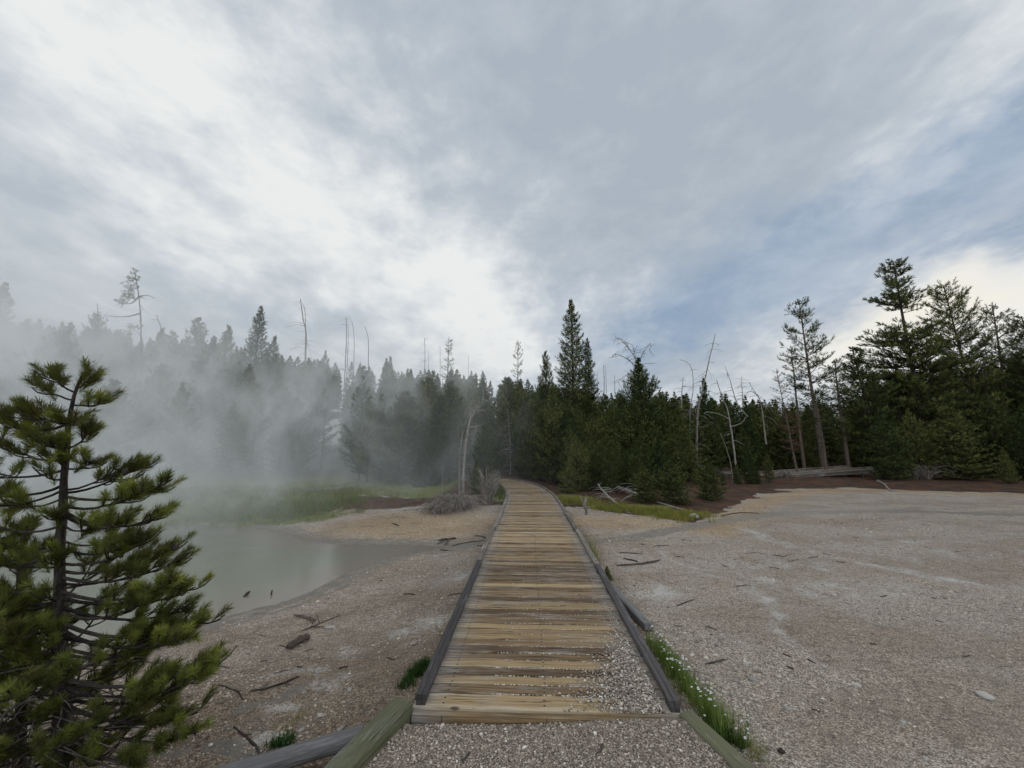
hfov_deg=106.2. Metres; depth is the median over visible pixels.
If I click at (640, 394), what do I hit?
pine tree
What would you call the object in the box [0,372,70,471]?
pine tree
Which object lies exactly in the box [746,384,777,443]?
dead tree
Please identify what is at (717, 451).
pine tree
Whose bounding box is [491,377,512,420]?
pine tree
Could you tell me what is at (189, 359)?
pine tree
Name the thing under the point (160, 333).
pine tree
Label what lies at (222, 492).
grass
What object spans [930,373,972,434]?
pine tree
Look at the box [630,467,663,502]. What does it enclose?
pine
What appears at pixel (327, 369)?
pine tree
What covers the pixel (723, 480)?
pine tree
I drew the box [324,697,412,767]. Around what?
edging timber
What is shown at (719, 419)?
pine tree
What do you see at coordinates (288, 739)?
weed clump
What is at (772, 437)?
pine tree
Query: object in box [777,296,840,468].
pine tree
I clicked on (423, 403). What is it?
pine tree
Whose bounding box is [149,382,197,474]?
pine tree
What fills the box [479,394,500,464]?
pine tree
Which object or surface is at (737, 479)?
pine tree
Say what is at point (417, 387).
pine tree
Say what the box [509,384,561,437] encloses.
pine tree
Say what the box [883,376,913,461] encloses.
pine tree
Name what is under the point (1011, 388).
pine tree
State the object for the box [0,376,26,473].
pine tree
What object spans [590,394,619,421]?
pine tree
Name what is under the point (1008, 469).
pine tree
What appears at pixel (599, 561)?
grass tuft
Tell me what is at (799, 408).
pine tree
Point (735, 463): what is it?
dead tree
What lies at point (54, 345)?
pine tree
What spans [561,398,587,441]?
pine tree
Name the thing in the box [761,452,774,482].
pine tree
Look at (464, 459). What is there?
dead tree
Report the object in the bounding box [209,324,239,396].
pine tree
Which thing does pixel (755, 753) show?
dry grass
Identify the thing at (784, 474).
dead brush
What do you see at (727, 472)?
raised boardwalk
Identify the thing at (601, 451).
pine tree
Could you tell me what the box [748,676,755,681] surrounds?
stone
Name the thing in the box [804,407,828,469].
pine tree
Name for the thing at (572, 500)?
grass
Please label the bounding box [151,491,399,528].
grass
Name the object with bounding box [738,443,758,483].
pine tree
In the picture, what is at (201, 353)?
pine tree
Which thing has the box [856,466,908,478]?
dead brush
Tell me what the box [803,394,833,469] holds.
pine tree
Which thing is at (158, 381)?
pine tree
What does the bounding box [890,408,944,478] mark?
pine tree
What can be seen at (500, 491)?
grass
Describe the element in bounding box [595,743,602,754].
wood sliver
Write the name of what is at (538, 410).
pine tree
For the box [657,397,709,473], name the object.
pine tree
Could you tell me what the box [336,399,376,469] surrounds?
pine tree
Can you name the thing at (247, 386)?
pine tree
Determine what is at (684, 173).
sky
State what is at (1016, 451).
pine tree
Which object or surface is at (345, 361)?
snag
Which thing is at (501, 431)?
pine tree
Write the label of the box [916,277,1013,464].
pine tree
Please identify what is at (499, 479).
dead bush
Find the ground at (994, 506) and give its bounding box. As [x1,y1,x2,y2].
[0,406,1023,767]
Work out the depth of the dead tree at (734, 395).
22.20 m
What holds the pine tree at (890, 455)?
on the ground at (994, 506)
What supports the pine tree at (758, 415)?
on the ground at (994, 506)
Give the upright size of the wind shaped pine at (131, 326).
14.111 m
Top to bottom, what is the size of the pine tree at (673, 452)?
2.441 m
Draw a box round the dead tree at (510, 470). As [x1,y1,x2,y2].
[494,409,519,474]
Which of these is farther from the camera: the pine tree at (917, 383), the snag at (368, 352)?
the snag at (368, 352)
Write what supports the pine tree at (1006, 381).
on the ground at (994, 506)
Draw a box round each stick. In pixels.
[294,614,316,623]
[705,659,725,664]
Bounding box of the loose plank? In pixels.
[612,585,652,629]
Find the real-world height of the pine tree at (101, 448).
5.339 m
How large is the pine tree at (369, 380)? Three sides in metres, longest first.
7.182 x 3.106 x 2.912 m
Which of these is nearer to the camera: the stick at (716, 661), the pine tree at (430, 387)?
the stick at (716, 661)
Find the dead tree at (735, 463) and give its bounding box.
[704,382,745,472]
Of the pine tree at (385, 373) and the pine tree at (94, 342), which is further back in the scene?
the pine tree at (94, 342)
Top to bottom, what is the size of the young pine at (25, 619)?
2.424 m
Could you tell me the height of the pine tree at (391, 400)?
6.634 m
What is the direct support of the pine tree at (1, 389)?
on the ground at (994, 506)
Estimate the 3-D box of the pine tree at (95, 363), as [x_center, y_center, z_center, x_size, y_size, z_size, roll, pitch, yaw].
[-22.127,1.951,19.786,2.055,6.503,2.083,0,-9,7]
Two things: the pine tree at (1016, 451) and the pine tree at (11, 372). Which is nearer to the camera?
the pine tree at (1016, 451)
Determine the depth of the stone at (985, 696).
2.67 m
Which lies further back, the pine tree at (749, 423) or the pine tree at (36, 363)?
the pine tree at (36, 363)
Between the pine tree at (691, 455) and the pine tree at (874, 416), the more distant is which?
the pine tree at (874, 416)
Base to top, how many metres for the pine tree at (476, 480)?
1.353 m
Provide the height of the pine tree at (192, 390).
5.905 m
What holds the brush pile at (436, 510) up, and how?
on the ground at (994, 506)
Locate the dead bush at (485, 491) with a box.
[475,467,501,504]
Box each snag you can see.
[284,299,328,419]
[339,317,349,411]
[344,330,348,411]
[364,328,368,375]
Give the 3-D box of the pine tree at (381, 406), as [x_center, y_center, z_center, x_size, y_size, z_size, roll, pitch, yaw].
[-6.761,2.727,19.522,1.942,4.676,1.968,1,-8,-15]
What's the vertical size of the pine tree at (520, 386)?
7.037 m
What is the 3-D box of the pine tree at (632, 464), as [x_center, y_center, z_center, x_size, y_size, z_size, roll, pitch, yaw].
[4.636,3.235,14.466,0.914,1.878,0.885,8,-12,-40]
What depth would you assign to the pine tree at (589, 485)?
14.63 m
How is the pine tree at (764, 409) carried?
on the ground at (994, 506)
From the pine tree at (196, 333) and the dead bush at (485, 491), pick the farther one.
the pine tree at (196, 333)
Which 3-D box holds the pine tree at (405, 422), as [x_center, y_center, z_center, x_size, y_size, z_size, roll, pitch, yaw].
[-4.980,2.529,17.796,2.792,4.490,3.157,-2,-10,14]
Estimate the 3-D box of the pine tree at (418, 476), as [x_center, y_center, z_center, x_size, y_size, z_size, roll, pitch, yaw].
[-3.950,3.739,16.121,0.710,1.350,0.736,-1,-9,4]
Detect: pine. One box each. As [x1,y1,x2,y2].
[0,356,236,767]
[112,267,153,397]
[557,465,580,492]
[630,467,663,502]
[654,461,696,504]
[691,463,730,499]
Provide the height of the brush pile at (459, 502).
0.522 m
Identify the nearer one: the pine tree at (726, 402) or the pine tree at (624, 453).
the pine tree at (624, 453)
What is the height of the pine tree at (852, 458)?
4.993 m
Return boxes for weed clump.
[263,728,297,749]
[393,654,431,691]
[703,707,753,752]
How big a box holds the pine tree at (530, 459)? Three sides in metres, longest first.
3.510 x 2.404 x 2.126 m
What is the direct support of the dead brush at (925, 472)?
on the ground at (994, 506)
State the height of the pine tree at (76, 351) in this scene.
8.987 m
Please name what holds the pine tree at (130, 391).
on the ground at (994, 506)
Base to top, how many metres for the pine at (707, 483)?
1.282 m
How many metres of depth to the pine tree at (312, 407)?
26.03 m
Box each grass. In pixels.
[22,481,424,524]
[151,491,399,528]
[270,703,315,733]
[473,486,504,499]
[557,493,622,505]
[586,499,726,523]
[719,719,776,764]
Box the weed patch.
[644,625,750,736]
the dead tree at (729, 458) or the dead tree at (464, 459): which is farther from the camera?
the dead tree at (729, 458)
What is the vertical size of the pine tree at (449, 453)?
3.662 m
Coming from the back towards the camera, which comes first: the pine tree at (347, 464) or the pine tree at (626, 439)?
the pine tree at (347, 464)
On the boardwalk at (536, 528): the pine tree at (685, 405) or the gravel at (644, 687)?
the gravel at (644, 687)
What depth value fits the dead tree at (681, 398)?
20.10 m
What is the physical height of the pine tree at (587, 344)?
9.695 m
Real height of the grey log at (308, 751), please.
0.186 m
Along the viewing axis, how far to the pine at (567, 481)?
13.91 m
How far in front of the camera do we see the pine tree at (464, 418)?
23.46 m
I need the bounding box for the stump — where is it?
[580,496,587,514]
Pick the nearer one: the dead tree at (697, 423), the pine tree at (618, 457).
the pine tree at (618, 457)
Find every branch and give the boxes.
[302,614,340,630]
[452,540,484,545]
[616,559,659,565]
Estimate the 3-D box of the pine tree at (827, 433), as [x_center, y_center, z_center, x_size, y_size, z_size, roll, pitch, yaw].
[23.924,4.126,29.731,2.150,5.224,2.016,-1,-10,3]
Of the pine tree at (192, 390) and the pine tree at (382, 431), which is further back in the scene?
the pine tree at (192, 390)
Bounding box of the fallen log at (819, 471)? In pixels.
[747,465,873,477]
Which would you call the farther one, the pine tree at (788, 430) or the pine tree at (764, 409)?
the pine tree at (764, 409)
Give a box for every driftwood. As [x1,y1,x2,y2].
[285,633,309,648]
[437,537,455,544]
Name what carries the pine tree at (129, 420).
on the ground at (994, 506)
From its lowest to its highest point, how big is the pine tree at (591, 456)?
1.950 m
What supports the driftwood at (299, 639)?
on the ground at (994, 506)
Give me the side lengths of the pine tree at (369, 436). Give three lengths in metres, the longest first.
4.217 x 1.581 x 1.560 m
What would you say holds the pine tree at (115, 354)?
on the ground at (994, 506)
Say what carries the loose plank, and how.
on the ground at (994, 506)
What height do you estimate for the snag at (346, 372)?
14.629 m
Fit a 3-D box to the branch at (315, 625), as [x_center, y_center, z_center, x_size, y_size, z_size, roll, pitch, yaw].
[-2.167,2.675,4.341,0.324,0.043,0.475,0,-9,0]
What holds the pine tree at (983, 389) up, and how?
on the ground at (994, 506)
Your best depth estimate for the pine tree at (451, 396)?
20.82 m
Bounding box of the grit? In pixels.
[494,567,633,697]
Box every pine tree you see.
[0,282,20,374]
[0,330,93,466]
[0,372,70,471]
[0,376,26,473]
[0,385,11,462]
[4,383,64,480]
[5,364,23,432]
[7,341,42,372]
[14,345,40,386]
[19,340,51,389]
[33,383,85,475]
[50,361,113,479]
[56,322,83,369]
[56,378,146,480]
[64,338,82,382]
[76,311,109,371]
[86,395,140,475]
[87,345,106,386]
[94,329,133,391]
[120,363,187,471]
[122,382,136,452]
[124,340,178,393]
[124,366,202,467]
[144,327,171,365]
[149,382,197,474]
[157,378,208,470]
[158,330,182,387]
[169,317,213,377]
[172,355,202,391]
[178,348,223,463]
[180,351,213,384]
[200,362,266,459]
[205,335,226,368]
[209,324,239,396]
[209,401,249,476]
[217,363,268,470]
[231,305,275,418]
[233,392,276,479]
[256,336,285,433]
[257,358,289,463]
[259,397,318,476]
[294,376,339,465]
[315,350,332,411]
[316,408,331,472]
[334,385,353,467]
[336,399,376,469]
[338,375,376,480]
[339,380,358,447]
[341,366,383,453]
[350,397,384,481]
[363,392,394,478]
[369,411,391,479]
[371,391,430,482]
[374,391,421,479]
[375,358,390,437]
[375,370,399,421]
[377,356,400,411]
[395,379,437,450]
[406,416,442,480]
[408,394,437,478]
[410,377,453,463]
[410,457,426,486]
[418,394,462,480]
[418,431,446,485]
[431,380,474,475]
[437,407,461,482]
[440,339,453,385]
[451,382,478,433]
[452,399,468,469]
[460,380,481,429]
[460,412,482,470]
[462,417,494,473]
[468,420,502,485]
[468,460,484,494]
[475,381,493,417]
[478,420,507,474]
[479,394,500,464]
[489,377,523,467]
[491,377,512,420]
[492,411,509,473]
[504,381,529,448]
[506,396,543,477]
[508,393,546,477]
[508,404,521,465]
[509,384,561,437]
[510,342,523,387]
[516,414,552,479]
[534,387,565,483]
[535,350,557,404]
[535,384,560,418]
[535,410,585,482]
[535,423,567,481]
[543,387,561,416]
[549,298,601,420]
[552,424,575,485]
[559,436,594,491]
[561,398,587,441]
[565,453,596,490]
[579,337,601,421]
[583,394,594,420]
[584,444,603,490]
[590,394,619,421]
[590,438,618,489]
[596,406,617,437]
[596,443,621,492]
[602,357,682,452]
[608,399,665,455]
[609,438,627,490]
[613,447,637,488]
[614,393,623,429]
[622,445,642,491]
[655,408,692,478]
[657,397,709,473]
[663,432,690,482]
[672,420,703,480]
[675,395,724,474]
[681,432,699,474]
[690,406,731,469]
[695,377,729,465]
[699,398,737,461]
[703,417,725,473]
[710,400,731,462]
[720,402,763,471]
[720,472,726,485]
[722,398,731,462]
[731,464,742,483]
[734,424,756,471]
[737,401,763,467]
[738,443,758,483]
[747,400,771,463]
[748,405,769,468]
[753,465,762,483]
[754,406,789,469]
[757,402,784,449]
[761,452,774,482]
[762,407,778,456]
[769,369,804,471]
[770,408,813,469]
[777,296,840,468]
[779,403,802,455]
[781,347,809,467]
[786,408,797,438]
[793,408,842,465]
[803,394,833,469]
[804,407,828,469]
[805,405,840,461]
[814,358,869,474]
[821,414,839,446]
[823,402,842,461]
[827,408,844,462]
[828,346,904,469]
[828,413,875,470]
[838,398,897,464]
[849,255,996,474]
[858,390,895,458]
[860,416,918,479]
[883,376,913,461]
[887,388,914,459]
[888,372,947,466]
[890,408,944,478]
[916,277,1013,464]
[923,367,981,466]
[923,407,1000,479]
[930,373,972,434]
[954,393,1022,477]
[962,366,1008,466]
[968,367,1011,431]
[973,302,1023,455]
[988,357,1023,421]
[990,312,1023,424]
[991,363,1023,409]
[992,403,1023,478]
[993,447,1022,483]
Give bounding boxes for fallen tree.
[302,484,366,490]
[403,508,430,510]
[591,481,657,501]
[591,483,617,503]
[655,501,682,509]
[721,512,758,515]
[876,479,897,491]
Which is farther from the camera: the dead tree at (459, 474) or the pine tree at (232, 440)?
the pine tree at (232, 440)
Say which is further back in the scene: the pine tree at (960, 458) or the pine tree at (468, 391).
the pine tree at (468, 391)
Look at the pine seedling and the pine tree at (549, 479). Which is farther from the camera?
the pine tree at (549, 479)
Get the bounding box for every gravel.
[368,718,730,767]
[531,595,665,713]
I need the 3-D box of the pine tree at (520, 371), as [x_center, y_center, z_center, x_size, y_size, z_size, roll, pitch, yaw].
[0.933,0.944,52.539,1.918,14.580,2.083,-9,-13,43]
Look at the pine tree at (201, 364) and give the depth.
26.81 m
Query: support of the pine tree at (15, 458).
on the ground at (994, 506)
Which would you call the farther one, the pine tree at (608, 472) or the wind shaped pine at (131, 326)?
the wind shaped pine at (131, 326)
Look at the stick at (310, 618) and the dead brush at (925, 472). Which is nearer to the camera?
the stick at (310, 618)
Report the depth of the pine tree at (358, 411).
18.62 m
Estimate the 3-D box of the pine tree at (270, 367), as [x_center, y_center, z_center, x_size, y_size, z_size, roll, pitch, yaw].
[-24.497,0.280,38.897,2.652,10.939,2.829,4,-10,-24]
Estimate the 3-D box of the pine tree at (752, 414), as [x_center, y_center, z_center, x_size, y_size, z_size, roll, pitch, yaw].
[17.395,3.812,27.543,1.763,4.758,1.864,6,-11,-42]
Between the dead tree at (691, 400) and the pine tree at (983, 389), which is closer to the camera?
the dead tree at (691, 400)
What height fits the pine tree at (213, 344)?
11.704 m
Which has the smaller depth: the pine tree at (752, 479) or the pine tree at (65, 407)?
the pine tree at (752, 479)
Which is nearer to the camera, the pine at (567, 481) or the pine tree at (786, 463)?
the pine at (567, 481)
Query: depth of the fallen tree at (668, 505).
11.11 m
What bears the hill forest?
on the ground at (994, 506)
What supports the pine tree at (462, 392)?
on the ground at (994, 506)
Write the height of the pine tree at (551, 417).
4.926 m
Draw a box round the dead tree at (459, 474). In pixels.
[451,431,469,493]
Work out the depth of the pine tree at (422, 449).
17.70 m
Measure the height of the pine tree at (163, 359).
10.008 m
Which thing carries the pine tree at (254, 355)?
on the ground at (994, 506)
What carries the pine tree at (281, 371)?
on the ground at (994, 506)
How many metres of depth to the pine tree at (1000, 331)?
25.56 m
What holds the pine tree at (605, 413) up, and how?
on the ground at (994, 506)
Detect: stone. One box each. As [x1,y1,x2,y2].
[324,625,335,628]
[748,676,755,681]
[758,755,770,761]
[777,747,784,753]
[974,690,994,700]
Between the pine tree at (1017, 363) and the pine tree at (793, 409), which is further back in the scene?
the pine tree at (793, 409)
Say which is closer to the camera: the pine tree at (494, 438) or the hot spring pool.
the hot spring pool
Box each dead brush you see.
[775,469,798,477]
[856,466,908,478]
[895,464,959,479]
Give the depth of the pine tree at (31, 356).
35.79 m
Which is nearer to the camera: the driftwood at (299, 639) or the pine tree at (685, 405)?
the driftwood at (299, 639)
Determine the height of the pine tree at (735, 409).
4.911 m
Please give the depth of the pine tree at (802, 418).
32.21 m
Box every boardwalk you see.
[411,477,681,724]
[717,471,732,474]
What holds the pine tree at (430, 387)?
on the ground at (994, 506)
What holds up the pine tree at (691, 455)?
on the ground at (994, 506)
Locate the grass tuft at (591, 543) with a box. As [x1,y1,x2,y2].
[583,533,596,552]
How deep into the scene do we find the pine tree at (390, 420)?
18.28 m
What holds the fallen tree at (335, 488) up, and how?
on the ground at (994, 506)
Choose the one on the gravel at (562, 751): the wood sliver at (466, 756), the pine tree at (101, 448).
the wood sliver at (466, 756)
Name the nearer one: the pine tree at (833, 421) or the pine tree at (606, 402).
the pine tree at (606, 402)
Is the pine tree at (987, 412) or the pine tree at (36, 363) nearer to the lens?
the pine tree at (987, 412)
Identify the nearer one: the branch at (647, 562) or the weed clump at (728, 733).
the weed clump at (728, 733)
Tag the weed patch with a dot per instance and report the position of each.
(664, 651)
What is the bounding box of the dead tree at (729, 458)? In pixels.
[720,434,732,482]
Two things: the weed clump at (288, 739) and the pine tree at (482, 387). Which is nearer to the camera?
the weed clump at (288, 739)
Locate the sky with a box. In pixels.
[0,0,1023,418]
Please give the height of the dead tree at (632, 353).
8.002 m
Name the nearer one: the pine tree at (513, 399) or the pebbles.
the pebbles
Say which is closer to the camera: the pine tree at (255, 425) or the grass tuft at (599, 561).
the grass tuft at (599, 561)
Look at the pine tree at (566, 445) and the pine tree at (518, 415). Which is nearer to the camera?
the pine tree at (566, 445)
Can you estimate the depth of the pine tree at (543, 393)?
24.06 m
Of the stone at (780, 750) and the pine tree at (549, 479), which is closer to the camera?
the stone at (780, 750)
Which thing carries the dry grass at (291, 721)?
on the ground at (994, 506)
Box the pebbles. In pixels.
[1,506,1023,767]
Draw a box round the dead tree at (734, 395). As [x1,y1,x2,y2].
[720,367,747,416]
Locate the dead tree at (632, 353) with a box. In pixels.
[608,334,654,384]
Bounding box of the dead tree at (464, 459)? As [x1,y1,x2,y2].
[462,399,492,493]
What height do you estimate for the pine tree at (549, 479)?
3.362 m
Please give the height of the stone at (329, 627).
0.042 m
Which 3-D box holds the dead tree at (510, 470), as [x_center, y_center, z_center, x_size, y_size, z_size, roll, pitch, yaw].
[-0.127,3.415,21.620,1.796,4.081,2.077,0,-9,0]
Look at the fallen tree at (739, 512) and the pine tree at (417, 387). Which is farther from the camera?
the pine tree at (417, 387)
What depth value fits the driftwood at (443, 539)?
8.33 m
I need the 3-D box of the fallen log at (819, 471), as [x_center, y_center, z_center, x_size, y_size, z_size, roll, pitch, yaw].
[17.148,5.103,22.208,6.860,0.704,1.660,1,-9,-8]
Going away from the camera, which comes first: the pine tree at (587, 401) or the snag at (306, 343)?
the pine tree at (587, 401)
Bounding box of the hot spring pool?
[0,523,445,654]
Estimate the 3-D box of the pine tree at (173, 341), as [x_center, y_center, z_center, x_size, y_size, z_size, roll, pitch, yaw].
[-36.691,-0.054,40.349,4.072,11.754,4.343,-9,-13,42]
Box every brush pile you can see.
[414,504,450,514]
[422,491,490,512]
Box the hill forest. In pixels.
[1,318,996,445]
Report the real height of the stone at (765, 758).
0.017 m
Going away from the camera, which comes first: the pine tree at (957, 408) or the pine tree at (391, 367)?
the pine tree at (957, 408)
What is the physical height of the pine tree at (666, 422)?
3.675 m
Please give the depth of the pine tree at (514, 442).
24.29 m
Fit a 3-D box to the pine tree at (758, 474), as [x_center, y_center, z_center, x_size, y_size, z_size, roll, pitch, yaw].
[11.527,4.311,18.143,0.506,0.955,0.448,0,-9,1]
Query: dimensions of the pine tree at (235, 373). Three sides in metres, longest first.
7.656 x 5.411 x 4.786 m
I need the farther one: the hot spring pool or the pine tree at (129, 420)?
the pine tree at (129, 420)
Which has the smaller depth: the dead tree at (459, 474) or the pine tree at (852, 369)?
the dead tree at (459, 474)
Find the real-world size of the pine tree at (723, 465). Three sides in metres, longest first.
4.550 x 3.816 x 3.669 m
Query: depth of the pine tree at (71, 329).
27.84 m
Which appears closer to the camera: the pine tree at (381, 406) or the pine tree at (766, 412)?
the pine tree at (381, 406)
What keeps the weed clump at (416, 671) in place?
on the ground at (994, 506)
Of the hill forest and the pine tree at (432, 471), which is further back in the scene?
the hill forest
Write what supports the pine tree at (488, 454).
on the ground at (994, 506)
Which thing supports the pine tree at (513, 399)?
on the ground at (994, 506)
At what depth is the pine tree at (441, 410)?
18.46 m
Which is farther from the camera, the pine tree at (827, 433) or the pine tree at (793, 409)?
the pine tree at (793, 409)
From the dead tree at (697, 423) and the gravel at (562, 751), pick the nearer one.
the gravel at (562, 751)
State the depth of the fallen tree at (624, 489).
13.20 m
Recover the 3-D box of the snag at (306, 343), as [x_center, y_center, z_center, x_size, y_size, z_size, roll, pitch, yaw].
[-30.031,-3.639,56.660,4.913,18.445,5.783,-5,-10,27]
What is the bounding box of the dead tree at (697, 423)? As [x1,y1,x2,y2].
[687,336,728,477]
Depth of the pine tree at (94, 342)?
37.09 m
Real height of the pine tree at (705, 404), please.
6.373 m
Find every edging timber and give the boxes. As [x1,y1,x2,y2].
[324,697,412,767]
[679,710,753,767]
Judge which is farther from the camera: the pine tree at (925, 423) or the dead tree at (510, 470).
the pine tree at (925, 423)
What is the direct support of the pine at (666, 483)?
on the ground at (994, 506)
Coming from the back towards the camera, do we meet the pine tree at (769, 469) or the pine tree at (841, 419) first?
the pine tree at (841, 419)
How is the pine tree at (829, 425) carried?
on the ground at (994, 506)
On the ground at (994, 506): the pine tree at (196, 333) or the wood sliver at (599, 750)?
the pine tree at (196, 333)
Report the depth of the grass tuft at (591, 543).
6.28 m
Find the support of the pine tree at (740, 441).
on the ground at (994, 506)
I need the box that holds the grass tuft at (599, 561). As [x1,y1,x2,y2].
[572,545,602,564]
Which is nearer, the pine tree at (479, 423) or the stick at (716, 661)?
the stick at (716, 661)
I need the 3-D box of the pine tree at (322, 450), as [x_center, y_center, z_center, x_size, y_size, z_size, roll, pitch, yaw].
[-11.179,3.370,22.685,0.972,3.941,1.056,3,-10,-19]
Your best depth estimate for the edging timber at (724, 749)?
2.04 m
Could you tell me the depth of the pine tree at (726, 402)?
39.82 m
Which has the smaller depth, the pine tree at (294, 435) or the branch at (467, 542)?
the branch at (467, 542)
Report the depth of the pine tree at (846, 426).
29.96 m
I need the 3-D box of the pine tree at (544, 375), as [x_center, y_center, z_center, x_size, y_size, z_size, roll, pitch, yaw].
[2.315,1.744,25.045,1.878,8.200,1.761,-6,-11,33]
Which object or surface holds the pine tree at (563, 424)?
on the ground at (994, 506)
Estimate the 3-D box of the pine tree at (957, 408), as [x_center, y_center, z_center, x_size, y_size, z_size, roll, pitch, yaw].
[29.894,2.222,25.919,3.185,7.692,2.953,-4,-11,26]
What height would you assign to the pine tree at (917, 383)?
14.505 m
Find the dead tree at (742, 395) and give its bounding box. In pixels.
[736,377,754,405]
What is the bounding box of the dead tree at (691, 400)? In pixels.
[683,360,700,449]
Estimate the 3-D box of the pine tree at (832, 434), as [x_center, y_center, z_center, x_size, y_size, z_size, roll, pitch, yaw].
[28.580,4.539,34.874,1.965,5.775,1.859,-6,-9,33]
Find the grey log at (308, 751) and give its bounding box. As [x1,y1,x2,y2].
[214,723,363,767]
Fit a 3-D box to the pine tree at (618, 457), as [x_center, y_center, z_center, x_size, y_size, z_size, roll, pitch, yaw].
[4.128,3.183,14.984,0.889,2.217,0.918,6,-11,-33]
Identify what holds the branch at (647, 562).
on the ground at (994, 506)
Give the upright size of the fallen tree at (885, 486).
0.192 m
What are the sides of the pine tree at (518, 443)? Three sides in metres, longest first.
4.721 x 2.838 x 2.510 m
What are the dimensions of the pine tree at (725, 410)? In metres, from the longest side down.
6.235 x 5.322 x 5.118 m
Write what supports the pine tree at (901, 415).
on the ground at (994, 506)
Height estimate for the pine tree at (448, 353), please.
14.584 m
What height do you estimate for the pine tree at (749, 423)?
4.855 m
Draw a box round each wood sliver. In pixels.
[461,751,469,762]
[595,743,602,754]
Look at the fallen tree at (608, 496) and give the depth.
12.46 m
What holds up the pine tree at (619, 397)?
on the ground at (994, 506)
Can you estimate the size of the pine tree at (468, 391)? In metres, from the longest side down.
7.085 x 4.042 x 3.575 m
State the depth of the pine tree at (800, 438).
24.55 m
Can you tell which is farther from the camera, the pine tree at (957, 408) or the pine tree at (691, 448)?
the pine tree at (957, 408)
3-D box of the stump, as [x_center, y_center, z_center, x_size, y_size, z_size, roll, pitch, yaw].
[1.874,3.134,9.932,0.202,0.555,0.163,-9,-13,43]
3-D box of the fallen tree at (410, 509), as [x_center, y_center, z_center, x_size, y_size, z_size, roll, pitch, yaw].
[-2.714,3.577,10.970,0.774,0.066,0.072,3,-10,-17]
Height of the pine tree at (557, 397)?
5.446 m
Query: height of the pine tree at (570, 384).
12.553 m
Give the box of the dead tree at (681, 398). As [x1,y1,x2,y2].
[675,380,695,416]
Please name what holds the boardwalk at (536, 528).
on the ground at (994, 506)
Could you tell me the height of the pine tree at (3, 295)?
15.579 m
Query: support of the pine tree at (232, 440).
on the ground at (994, 506)
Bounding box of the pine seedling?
[604,566,613,580]
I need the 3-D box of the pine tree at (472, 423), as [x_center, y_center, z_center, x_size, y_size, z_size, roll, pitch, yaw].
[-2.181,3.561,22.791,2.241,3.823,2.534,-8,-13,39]
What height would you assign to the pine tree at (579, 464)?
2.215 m
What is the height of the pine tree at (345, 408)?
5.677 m
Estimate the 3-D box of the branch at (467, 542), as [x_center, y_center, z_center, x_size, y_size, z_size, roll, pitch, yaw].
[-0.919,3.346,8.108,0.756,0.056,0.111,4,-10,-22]
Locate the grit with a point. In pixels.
(550, 653)
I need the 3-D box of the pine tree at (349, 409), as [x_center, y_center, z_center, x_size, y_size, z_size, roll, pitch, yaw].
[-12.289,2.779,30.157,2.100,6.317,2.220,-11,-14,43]
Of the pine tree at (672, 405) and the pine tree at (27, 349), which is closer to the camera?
the pine tree at (672, 405)
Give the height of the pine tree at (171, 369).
6.962 m
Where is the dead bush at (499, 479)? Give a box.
[488,470,500,495]
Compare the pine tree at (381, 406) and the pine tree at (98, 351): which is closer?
the pine tree at (381, 406)

